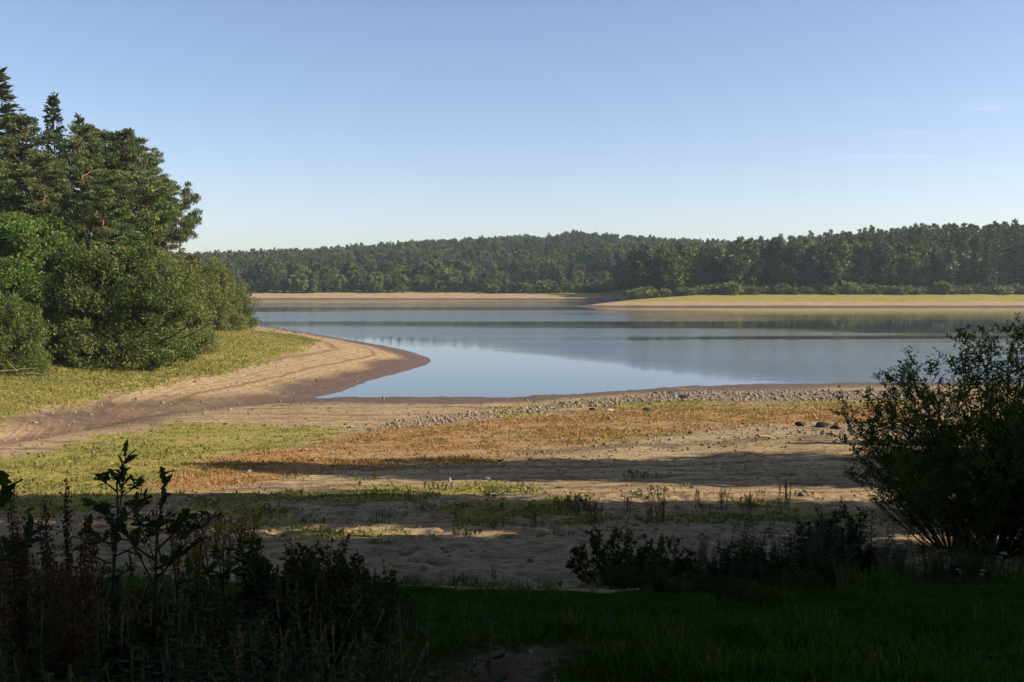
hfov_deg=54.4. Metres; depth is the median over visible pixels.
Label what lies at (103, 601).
grass clump
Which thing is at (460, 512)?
dock plant
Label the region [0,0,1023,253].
sky
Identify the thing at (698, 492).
dock plant
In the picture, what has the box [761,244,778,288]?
conifer tree
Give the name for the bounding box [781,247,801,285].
broadleaf tree
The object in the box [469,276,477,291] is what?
broadleaf tree
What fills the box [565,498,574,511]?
dock plant
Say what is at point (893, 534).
nettle plant
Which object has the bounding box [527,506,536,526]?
dock plant
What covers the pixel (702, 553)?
grass clump
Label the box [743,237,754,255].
pine tree
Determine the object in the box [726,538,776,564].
herb plant
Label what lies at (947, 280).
broadleaf tree
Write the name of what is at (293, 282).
broadleaf tree
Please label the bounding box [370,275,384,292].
broadleaf tree
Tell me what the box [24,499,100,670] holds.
dock plant
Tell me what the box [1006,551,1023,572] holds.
nettle plant
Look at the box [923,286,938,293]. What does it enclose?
shore bush
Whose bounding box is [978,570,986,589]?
umbel plant
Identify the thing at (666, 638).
lawn weed
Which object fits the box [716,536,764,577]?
herb plant
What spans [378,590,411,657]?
herb plant
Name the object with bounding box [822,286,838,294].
shore bush
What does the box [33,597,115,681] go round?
nettle plant
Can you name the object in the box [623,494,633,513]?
dock plant
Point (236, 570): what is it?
ragwort plant
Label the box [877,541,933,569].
nettle plant
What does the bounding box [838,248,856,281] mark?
pine tree
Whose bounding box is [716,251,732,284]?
conifer tree
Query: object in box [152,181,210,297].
pine tree
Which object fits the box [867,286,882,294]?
shore bush
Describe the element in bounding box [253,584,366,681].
nettle plant
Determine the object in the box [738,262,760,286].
broadleaf tree
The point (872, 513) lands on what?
nettle plant
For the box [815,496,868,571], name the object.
herb plant
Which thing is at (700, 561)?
grass clump
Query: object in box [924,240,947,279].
pine tree
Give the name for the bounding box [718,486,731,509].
dock plant
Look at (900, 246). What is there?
broadleaf tree
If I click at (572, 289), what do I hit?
shore bush
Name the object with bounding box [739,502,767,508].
beach weed
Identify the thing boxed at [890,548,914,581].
nettle plant
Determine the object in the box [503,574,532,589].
grass clump
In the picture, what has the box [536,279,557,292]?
shore bush
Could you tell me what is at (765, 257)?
pine tree
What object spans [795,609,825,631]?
lawn weed
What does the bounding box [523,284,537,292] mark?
shore bush
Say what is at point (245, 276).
pine tree
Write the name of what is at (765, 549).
nettle plant
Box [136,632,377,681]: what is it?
nettle plant
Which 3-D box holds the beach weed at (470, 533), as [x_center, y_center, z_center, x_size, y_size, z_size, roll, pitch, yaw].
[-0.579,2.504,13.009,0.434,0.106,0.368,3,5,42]
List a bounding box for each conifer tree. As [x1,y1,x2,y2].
[261,266,268,290]
[531,262,541,286]
[581,265,586,279]
[623,250,634,299]
[687,253,704,288]
[699,241,716,286]
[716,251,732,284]
[758,235,766,286]
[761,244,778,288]
[853,249,872,284]
[936,237,950,282]
[951,240,973,286]
[961,235,974,285]
[966,245,980,283]
[972,238,985,284]
[974,236,999,293]
[975,240,987,280]
[984,241,1006,286]
[992,226,1008,271]
[995,240,1012,287]
[1006,228,1023,285]
[1017,245,1023,286]
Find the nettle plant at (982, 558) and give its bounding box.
[969,540,993,577]
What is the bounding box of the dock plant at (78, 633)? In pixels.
[43,561,95,681]
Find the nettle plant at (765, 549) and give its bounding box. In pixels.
[760,527,799,565]
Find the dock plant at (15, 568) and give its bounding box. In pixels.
[0,487,39,681]
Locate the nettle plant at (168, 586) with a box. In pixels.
[129,530,200,608]
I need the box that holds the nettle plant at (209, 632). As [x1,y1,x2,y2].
[203,617,269,668]
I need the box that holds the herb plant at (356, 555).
[300,550,358,577]
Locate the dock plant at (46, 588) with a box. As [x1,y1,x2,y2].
[26,523,79,680]
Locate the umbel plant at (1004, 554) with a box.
[995,552,1007,573]
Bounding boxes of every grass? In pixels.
[0,319,322,420]
[2,554,1023,681]
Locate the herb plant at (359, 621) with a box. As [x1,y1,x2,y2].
[308,586,389,679]
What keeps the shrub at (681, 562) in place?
on the ground at (354, 364)
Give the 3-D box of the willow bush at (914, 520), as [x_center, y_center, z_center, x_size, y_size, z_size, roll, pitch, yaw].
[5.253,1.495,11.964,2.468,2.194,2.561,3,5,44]
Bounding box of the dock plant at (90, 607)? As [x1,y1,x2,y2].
[67,532,109,680]
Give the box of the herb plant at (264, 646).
[232,607,306,681]
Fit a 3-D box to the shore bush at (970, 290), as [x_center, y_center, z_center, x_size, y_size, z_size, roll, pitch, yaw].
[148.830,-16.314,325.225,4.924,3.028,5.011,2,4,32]
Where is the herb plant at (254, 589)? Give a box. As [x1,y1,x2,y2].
[232,565,304,629]
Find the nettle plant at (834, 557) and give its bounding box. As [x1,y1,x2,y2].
[806,523,856,587]
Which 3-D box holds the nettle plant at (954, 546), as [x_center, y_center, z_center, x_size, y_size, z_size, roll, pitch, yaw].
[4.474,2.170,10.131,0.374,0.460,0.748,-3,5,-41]
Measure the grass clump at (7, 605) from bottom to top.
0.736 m
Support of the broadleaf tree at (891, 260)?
on the ground at (354, 364)
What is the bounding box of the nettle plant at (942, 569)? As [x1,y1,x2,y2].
[937,553,951,583]
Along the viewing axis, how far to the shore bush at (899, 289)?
321.78 m
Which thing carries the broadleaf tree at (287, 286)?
on the ground at (354, 364)
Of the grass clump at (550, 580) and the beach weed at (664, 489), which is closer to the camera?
the grass clump at (550, 580)
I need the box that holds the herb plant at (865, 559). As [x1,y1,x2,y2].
[845,544,875,573]
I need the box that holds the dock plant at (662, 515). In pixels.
[652,493,666,522]
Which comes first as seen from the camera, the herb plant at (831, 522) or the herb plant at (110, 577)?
the herb plant at (110, 577)
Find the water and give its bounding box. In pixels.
[196,299,1023,397]
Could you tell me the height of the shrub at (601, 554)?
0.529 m
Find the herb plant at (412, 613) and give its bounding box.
[372,575,416,638]
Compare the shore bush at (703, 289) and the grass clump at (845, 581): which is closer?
the grass clump at (845, 581)
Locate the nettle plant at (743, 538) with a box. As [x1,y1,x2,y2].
[725,517,763,568]
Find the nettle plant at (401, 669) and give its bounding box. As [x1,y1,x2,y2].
[379,603,454,681]
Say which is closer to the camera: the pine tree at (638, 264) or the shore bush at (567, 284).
the pine tree at (638, 264)
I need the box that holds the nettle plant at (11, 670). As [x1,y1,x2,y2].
[3,654,56,681]
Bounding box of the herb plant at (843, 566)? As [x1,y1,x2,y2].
[830,560,853,576]
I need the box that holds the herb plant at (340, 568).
[314,534,367,637]
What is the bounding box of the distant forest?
[183,219,1023,295]
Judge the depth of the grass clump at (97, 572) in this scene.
4.61 m
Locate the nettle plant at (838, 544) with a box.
[803,515,853,583]
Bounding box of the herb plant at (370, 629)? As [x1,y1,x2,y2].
[336,589,397,676]
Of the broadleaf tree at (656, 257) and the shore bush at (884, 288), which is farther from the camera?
the broadleaf tree at (656, 257)
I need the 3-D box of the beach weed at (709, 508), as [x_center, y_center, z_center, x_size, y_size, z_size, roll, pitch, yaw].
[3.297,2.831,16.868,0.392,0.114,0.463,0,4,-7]
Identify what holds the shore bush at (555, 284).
on the ground at (354, 364)
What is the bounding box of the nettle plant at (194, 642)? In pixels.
[0,607,327,681]
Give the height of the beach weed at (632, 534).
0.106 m
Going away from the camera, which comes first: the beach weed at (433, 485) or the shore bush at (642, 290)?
the beach weed at (433, 485)
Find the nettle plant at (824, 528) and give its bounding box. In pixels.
[785,519,893,573]
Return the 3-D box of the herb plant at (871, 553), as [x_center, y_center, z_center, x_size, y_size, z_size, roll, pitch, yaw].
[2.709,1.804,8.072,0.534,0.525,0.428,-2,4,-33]
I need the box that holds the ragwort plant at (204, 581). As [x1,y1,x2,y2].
[173,535,214,620]
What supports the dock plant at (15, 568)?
on the ground at (354, 364)
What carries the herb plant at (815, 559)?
on the ground at (354, 364)
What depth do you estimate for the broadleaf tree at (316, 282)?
425.85 m
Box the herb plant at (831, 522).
[795,505,858,561]
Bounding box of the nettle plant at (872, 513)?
[805,509,876,549]
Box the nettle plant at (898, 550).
[878,545,931,569]
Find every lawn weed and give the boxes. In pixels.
[558,606,585,630]
[639,621,696,649]
[648,621,705,645]
[701,644,737,673]
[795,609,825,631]
[819,608,849,628]
[866,650,895,674]
[867,644,899,665]
[960,602,994,621]
[993,604,1011,622]
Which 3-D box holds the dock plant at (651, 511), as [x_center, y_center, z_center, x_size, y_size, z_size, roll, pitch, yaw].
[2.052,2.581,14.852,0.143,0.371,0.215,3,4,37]
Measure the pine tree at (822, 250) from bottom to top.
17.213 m
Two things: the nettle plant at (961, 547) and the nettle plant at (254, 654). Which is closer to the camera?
the nettle plant at (254, 654)
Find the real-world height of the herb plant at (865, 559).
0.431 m
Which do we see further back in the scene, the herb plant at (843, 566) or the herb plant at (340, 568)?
the herb plant at (843, 566)
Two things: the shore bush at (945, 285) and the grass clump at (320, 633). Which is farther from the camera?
the shore bush at (945, 285)
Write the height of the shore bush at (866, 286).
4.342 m
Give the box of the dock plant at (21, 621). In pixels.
[0,507,39,681]
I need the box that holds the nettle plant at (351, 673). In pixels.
[329,661,558,681]
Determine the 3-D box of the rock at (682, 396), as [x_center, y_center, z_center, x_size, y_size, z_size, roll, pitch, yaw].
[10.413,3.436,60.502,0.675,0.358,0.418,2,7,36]
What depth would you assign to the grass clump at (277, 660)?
3.18 m
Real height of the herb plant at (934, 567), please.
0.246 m
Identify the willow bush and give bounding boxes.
[820,313,1023,558]
[842,376,1023,550]
[899,330,1023,548]
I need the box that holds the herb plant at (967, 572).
[939,558,975,585]
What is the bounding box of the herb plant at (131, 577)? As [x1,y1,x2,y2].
[100,571,147,631]
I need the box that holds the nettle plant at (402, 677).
[313,642,409,681]
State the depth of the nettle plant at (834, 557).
7.02 m
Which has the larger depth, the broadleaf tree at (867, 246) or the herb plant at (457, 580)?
the broadleaf tree at (867, 246)
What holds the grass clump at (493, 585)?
on the ground at (354, 364)
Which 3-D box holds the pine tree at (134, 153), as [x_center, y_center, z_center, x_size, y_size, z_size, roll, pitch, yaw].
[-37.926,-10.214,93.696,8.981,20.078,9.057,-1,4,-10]
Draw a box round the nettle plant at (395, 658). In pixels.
[291,611,441,681]
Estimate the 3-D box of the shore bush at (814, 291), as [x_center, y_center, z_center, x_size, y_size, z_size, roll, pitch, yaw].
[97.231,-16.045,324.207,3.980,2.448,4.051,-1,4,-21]
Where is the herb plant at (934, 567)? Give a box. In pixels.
[923,556,955,584]
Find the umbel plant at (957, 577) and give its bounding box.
[950,568,962,585]
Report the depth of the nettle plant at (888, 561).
9.28 m
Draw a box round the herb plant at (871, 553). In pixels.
[827,532,876,579]
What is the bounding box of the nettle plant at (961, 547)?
[936,536,978,572]
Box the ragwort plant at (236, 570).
[226,517,257,608]
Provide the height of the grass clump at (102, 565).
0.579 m
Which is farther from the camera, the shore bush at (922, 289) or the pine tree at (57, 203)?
the shore bush at (922, 289)
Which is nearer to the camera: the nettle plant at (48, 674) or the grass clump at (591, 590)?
the nettle plant at (48, 674)
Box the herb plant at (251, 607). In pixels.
[227,557,305,647]
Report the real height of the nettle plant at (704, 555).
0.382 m
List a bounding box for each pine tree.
[0,111,70,216]
[0,139,18,260]
[0,152,85,271]
[2,132,37,221]
[30,124,130,251]
[63,169,142,335]
[70,127,150,248]
[71,127,159,247]
[81,169,182,317]
[91,136,174,251]
[138,158,188,254]
[143,177,190,256]
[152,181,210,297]
[241,271,248,281]
[246,264,258,291]
[255,263,266,283]
[267,264,276,291]
[274,263,282,273]
[528,268,537,282]
[539,261,548,279]
[548,270,556,280]
[550,261,557,280]
[555,265,566,283]
[565,262,579,278]
[570,270,580,284]
[623,245,643,287]
[625,248,647,288]
[636,243,659,297]
[653,244,665,257]
[665,247,689,285]
[675,241,692,295]
[695,247,715,282]
[709,244,724,283]
[713,250,742,284]
[721,235,754,282]
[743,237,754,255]
[744,242,767,284]
[755,242,766,286]
[758,237,780,284]
[768,237,789,283]
[778,235,808,282]
[787,237,806,284]
[801,245,822,285]
[802,246,820,286]
[815,243,831,285]
[824,253,845,287]
[827,234,856,280]
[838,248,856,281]
[867,241,890,284]
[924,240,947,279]
[933,246,961,279]
[948,240,972,286]
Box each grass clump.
[1,550,160,662]
[1,561,39,645]
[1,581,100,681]
[1,593,159,681]
[2,551,44,681]
[2,552,39,656]
[10,550,111,670]
[10,577,227,666]
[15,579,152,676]
[27,578,189,646]
[33,555,135,589]
[68,598,238,681]
[70,551,147,613]
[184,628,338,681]
[204,620,343,680]
[205,628,288,681]
[218,590,322,672]
[233,619,356,681]
[236,616,354,681]
[270,575,396,678]
[288,616,413,681]
[302,609,421,681]
[318,643,428,681]
[354,604,443,681]
[360,641,433,681]
[396,566,428,585]
[403,570,419,584]
[409,573,440,588]
[417,571,446,585]
[440,570,464,586]
[444,569,465,584]
[457,569,482,586]
[469,572,485,587]
[479,574,512,589]
[484,574,497,587]
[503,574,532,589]
[528,573,563,589]
[537,576,562,590]
[541,572,558,587]
[575,574,602,588]
[582,570,612,587]
[584,574,613,587]
[588,578,598,592]
[669,542,729,582]
[674,533,719,580]
[829,556,862,592]
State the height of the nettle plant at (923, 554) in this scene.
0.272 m
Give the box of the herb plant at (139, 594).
[107,579,171,630]
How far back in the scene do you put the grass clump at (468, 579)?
6.91 m
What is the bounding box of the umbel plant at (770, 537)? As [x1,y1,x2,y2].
[766,527,781,583]
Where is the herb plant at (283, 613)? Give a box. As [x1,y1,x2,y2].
[235,593,315,669]
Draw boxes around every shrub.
[565,526,652,585]
[594,561,646,589]
[605,542,676,585]
[636,532,698,583]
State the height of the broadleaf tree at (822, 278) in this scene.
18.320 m
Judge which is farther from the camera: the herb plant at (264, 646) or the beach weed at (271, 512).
the beach weed at (271, 512)
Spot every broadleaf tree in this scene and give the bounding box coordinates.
[0,210,66,351]
[0,255,19,292]
[6,214,104,339]
[104,214,154,334]
[236,276,247,290]
[246,279,253,291]
[252,275,267,292]
[268,273,283,292]
[278,275,287,291]
[284,274,296,291]
[288,274,300,292]
[296,273,309,292]
[307,271,318,279]
[308,277,314,291]
[310,275,321,292]
[320,273,334,291]
[320,275,326,290]
[328,274,336,290]
[334,274,346,291]
[344,271,357,290]
[349,270,359,290]
[356,271,367,291]
[364,274,374,291]
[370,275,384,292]
[374,271,383,288]
[383,274,393,291]
[389,274,402,292]
[399,275,408,291]
[405,276,415,290]
[413,274,423,288]
[413,279,422,291]
[422,276,433,291]
[433,275,445,291]
[443,272,455,291]
[451,271,463,291]
[462,275,475,291]
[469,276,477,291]
[476,271,491,291]
[501,273,511,285]
[577,270,584,283]
[583,272,595,283]
[597,270,610,291]
[609,276,618,290]
[644,253,667,295]
[651,251,685,295]
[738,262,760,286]
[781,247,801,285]
[800,241,828,287]
[828,241,857,287]
[847,241,862,285]
[850,241,877,284]
[873,249,904,288]
[886,252,910,285]
[896,240,917,257]
[897,251,927,287]
[905,244,935,286]
[913,240,938,287]
[937,258,959,285]
[977,253,1013,284]
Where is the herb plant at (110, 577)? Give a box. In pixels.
[45,564,123,618]
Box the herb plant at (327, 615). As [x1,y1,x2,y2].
[275,576,382,680]
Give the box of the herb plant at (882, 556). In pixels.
[860,543,902,573]
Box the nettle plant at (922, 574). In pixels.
[908,560,960,584]
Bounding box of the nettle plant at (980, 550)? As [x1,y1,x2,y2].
[946,532,1012,569]
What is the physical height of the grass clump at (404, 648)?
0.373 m
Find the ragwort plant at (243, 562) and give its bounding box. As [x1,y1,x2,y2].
[224,507,268,606]
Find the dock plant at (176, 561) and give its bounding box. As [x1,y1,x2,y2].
[164,511,235,609]
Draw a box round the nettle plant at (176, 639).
[0,578,199,678]
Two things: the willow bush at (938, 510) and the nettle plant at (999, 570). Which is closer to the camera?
the nettle plant at (999, 570)
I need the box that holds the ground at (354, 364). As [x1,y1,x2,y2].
[0,256,1023,681]
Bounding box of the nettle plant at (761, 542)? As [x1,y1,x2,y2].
[746,530,777,559]
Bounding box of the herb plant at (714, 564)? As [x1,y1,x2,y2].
[704,556,736,579]
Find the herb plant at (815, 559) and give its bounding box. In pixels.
[796,540,834,585]
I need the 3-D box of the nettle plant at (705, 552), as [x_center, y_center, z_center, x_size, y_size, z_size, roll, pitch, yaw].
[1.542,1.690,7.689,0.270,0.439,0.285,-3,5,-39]
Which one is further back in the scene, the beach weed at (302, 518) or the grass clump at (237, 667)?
the beach weed at (302, 518)
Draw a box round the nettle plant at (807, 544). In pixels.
[788,525,846,571]
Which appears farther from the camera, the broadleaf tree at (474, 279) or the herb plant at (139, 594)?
the broadleaf tree at (474, 279)
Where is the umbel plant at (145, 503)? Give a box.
[122,498,197,680]
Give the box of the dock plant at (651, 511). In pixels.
[644,502,653,521]
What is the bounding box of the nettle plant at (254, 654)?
[111,588,323,681]
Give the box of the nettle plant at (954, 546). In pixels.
[920,525,980,564]
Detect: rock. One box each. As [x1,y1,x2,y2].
[678,394,688,398]
[795,421,803,425]
[815,421,830,427]
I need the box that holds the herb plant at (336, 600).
[256,572,345,676]
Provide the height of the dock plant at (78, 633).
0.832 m
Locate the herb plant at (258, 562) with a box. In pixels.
[244,536,316,597]
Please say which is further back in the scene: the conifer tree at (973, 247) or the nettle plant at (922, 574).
the conifer tree at (973, 247)
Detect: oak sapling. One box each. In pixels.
[0,470,45,567]
[71,439,178,627]
[105,466,209,653]
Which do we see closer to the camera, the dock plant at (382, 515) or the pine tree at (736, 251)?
the dock plant at (382, 515)
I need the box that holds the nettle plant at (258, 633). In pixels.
[223,607,287,681]
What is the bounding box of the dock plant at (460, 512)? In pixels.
[453,508,470,529]
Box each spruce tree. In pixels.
[0,66,84,318]
[25,92,88,327]
[67,112,93,320]
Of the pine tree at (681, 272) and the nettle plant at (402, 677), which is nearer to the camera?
the nettle plant at (402, 677)
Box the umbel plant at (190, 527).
[160,510,225,635]
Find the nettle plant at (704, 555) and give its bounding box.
[687,535,716,576]
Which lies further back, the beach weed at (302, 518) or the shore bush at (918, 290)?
the shore bush at (918, 290)
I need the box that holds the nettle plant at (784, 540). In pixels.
[749,519,805,569]
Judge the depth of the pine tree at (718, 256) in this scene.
336.72 m
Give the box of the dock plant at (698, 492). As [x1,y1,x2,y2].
[694,490,699,501]
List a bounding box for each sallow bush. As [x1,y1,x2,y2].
[0,289,56,376]
[24,237,206,371]
[129,248,229,353]
[180,256,249,330]
[218,283,260,329]
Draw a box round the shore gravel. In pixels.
[0,364,1016,574]
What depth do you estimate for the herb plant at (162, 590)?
4.34 m
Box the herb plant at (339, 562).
[290,544,363,605]
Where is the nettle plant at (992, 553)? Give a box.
[975,539,999,579]
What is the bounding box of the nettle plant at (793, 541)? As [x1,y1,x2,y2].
[775,512,818,567]
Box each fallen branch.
[0,363,42,374]
[270,401,292,406]
[758,434,778,438]
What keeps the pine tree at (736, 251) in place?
on the ground at (354, 364)
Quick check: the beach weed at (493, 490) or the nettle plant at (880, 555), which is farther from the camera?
the beach weed at (493, 490)
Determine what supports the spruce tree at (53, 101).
on the ground at (354, 364)
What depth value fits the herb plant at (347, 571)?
4.70 m
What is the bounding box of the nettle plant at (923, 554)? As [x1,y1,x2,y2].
[921,538,940,570]
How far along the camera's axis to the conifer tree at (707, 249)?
331.40 m
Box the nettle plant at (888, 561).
[882,549,893,570]
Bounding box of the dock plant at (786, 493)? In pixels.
[776,478,791,502]
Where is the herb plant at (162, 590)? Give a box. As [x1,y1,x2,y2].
[139,572,211,626]
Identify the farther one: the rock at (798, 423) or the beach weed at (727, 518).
the rock at (798, 423)
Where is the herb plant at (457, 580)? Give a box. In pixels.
[451,574,459,585]
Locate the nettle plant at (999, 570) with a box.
[992,560,1007,582]
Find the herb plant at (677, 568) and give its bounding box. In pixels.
[665,554,696,583]
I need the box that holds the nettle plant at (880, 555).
[841,544,903,578]
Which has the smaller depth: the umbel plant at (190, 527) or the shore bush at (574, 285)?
the umbel plant at (190, 527)
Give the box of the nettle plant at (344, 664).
[309,644,384,681]
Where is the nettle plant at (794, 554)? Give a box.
[775,527,839,585]
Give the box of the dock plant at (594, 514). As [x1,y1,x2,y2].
[589,500,604,523]
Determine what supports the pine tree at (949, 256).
on the ground at (354, 364)
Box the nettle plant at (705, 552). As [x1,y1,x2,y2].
[694,535,732,576]
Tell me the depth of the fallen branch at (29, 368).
60.14 m
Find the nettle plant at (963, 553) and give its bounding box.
[957,527,995,579]
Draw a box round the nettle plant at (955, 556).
[939,548,972,579]
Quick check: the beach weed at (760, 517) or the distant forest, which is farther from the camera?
the distant forest
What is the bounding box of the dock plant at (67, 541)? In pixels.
[54,478,84,623]
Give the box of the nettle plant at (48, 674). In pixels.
[36,668,89,681]
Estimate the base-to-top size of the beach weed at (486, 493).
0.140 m
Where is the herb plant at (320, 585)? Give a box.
[310,568,379,673]
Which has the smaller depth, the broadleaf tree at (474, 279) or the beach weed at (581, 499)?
the beach weed at (581, 499)
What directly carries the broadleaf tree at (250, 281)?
on the ground at (354, 364)
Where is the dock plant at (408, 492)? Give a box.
[406,486,415,500]
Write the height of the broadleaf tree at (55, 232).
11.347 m
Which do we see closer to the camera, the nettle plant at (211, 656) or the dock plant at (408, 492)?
the nettle plant at (211, 656)
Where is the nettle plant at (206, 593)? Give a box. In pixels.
[185,536,223,632]
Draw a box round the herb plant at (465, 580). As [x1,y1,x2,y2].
[458,572,467,585]
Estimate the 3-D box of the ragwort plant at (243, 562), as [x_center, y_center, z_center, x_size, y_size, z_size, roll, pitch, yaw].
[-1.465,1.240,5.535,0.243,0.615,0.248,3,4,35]
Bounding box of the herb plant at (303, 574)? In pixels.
[266,545,320,632]
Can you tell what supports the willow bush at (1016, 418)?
on the ground at (354, 364)
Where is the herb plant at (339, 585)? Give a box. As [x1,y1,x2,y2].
[279,557,343,625]
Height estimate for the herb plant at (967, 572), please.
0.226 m
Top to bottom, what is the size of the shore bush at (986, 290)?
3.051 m
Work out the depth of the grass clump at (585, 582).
7.12 m
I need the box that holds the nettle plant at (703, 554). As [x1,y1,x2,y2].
[689,541,713,573]
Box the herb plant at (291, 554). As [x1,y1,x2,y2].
[274,536,337,574]
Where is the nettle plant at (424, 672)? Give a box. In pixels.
[273,595,441,681]
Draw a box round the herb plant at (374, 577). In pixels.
[322,571,378,643]
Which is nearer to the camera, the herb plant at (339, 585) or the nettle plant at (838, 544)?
the herb plant at (339, 585)
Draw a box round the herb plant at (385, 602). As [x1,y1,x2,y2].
[364,584,405,663]
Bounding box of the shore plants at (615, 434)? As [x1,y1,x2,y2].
[0,351,997,546]
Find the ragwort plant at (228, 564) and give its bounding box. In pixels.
[191,510,240,623]
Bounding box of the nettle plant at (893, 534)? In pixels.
[883,524,923,566]
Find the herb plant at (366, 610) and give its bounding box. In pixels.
[331,576,400,664]
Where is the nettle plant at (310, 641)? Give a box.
[237,576,341,681]
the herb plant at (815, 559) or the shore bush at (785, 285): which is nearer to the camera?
the herb plant at (815, 559)
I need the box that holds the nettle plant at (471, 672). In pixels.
[409,631,481,681]
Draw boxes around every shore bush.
[486,283,501,292]
[499,281,517,292]
[512,281,529,292]
[514,283,527,293]
[522,282,535,292]
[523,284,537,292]
[534,280,549,292]
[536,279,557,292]
[544,281,564,292]
[559,281,572,292]
[564,285,576,291]
[569,283,581,292]
[573,282,587,292]
[579,283,593,292]
[586,279,604,291]
[588,284,599,292]
[597,280,613,292]
[625,289,645,299]
[630,286,652,298]
[638,286,659,298]
[657,288,672,297]
[674,286,689,295]
[683,287,698,295]
[693,284,711,294]
[696,287,706,294]
[705,283,725,294]
[717,283,740,294]
[720,281,749,294]
[742,284,758,293]
[746,286,761,294]
[758,285,771,293]
[772,285,788,294]
[775,282,796,292]
[786,284,804,294]
[799,286,812,293]
[805,289,816,293]
[813,283,833,293]
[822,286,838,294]
[833,280,858,293]
[847,285,863,294]
[861,283,877,294]
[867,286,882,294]
[877,284,889,293]
[888,284,912,294]
[904,284,915,293]
[910,287,926,294]
[920,287,932,294]
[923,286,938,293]
[931,279,959,294]
[933,287,945,294]
[949,285,966,294]
[957,284,974,293]
[961,287,974,293]
[970,283,986,293]
[976,287,989,293]
[982,287,994,293]
[994,285,1015,294]
[1006,283,1023,293]
[1014,287,1023,294]
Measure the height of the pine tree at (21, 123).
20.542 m
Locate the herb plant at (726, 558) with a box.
[723,548,743,578]
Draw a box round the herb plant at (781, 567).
[763,550,789,579]
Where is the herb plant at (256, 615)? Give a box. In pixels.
[238,594,285,663]
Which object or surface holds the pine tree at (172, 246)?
on the ground at (354, 364)
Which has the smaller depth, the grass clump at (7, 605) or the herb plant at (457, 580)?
the grass clump at (7, 605)
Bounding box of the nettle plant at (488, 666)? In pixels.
[258,616,508,681]
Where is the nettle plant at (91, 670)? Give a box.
[81,611,108,681]
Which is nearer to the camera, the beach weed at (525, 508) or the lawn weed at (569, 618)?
the lawn weed at (569, 618)
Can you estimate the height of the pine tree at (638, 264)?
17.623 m
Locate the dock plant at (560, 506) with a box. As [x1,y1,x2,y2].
[553,497,564,514]
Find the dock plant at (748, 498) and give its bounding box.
[739,491,751,508]
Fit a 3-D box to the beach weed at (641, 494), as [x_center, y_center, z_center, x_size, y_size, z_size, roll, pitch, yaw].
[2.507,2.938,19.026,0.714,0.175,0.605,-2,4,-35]
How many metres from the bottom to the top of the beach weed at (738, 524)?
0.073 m
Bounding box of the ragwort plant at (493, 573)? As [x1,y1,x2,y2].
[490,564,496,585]
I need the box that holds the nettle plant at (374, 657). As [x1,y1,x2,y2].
[265,608,419,681]
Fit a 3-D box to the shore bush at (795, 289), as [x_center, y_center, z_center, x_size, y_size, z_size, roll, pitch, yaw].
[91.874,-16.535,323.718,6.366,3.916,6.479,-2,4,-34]
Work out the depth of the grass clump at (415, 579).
6.92 m
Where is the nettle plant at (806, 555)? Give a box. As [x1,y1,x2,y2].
[792,528,827,585]
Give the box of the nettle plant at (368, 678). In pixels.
[271,641,372,681]
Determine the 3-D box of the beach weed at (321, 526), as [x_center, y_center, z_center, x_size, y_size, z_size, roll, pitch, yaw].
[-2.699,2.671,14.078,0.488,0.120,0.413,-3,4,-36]
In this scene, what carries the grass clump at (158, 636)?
on the ground at (354, 364)
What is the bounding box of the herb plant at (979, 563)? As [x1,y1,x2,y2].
[960,554,990,582]
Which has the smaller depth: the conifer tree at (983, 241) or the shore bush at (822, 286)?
the shore bush at (822, 286)
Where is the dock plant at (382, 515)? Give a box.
[376,508,389,523]
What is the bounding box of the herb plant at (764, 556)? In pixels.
[750,543,770,573]
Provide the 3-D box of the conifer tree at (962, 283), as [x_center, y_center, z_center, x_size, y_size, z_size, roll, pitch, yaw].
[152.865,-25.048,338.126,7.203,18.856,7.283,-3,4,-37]
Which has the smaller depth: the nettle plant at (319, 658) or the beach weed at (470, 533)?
the nettle plant at (319, 658)
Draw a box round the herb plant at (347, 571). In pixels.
[297,554,364,617]
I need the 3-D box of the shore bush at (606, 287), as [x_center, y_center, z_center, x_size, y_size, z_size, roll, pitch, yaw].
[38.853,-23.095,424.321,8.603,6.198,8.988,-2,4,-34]
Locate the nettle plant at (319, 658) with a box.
[242,644,330,681]
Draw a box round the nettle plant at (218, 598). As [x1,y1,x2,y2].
[163,572,225,649]
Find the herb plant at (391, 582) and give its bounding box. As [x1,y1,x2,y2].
[352,558,398,638]
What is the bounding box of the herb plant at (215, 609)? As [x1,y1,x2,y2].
[198,594,284,675]
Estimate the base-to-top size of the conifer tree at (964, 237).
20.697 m
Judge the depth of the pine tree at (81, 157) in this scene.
88.98 m
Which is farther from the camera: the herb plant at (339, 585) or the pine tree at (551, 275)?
the pine tree at (551, 275)
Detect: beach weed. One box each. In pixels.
[220,515,247,524]
[246,520,281,533]
[251,501,285,511]
[253,508,286,519]
[290,521,314,528]
[299,514,325,523]
[318,524,339,530]
[321,529,351,540]
[354,470,389,481]
[367,535,389,544]
[385,525,402,532]
[423,481,452,490]
[451,527,481,537]
[474,488,504,497]
[482,520,504,527]
[485,485,511,492]
[485,502,509,508]
[514,503,549,510]
[519,489,537,494]
[553,529,574,536]
[555,493,587,502]
[556,496,591,505]
[564,496,592,504]
[566,503,594,510]
[570,502,602,510]
[573,505,603,515]
[612,528,643,538]
[620,487,659,498]
[622,469,657,479]
[642,517,664,524]
[646,484,675,493]
[661,534,683,541]
[694,504,718,511]
[702,517,728,523]
[732,520,750,527]
[736,514,762,523]
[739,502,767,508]
[789,489,814,497]
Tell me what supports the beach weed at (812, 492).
on the ground at (354, 364)
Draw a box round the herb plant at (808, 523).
[800,521,857,571]
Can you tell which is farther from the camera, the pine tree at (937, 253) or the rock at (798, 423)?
the pine tree at (937, 253)

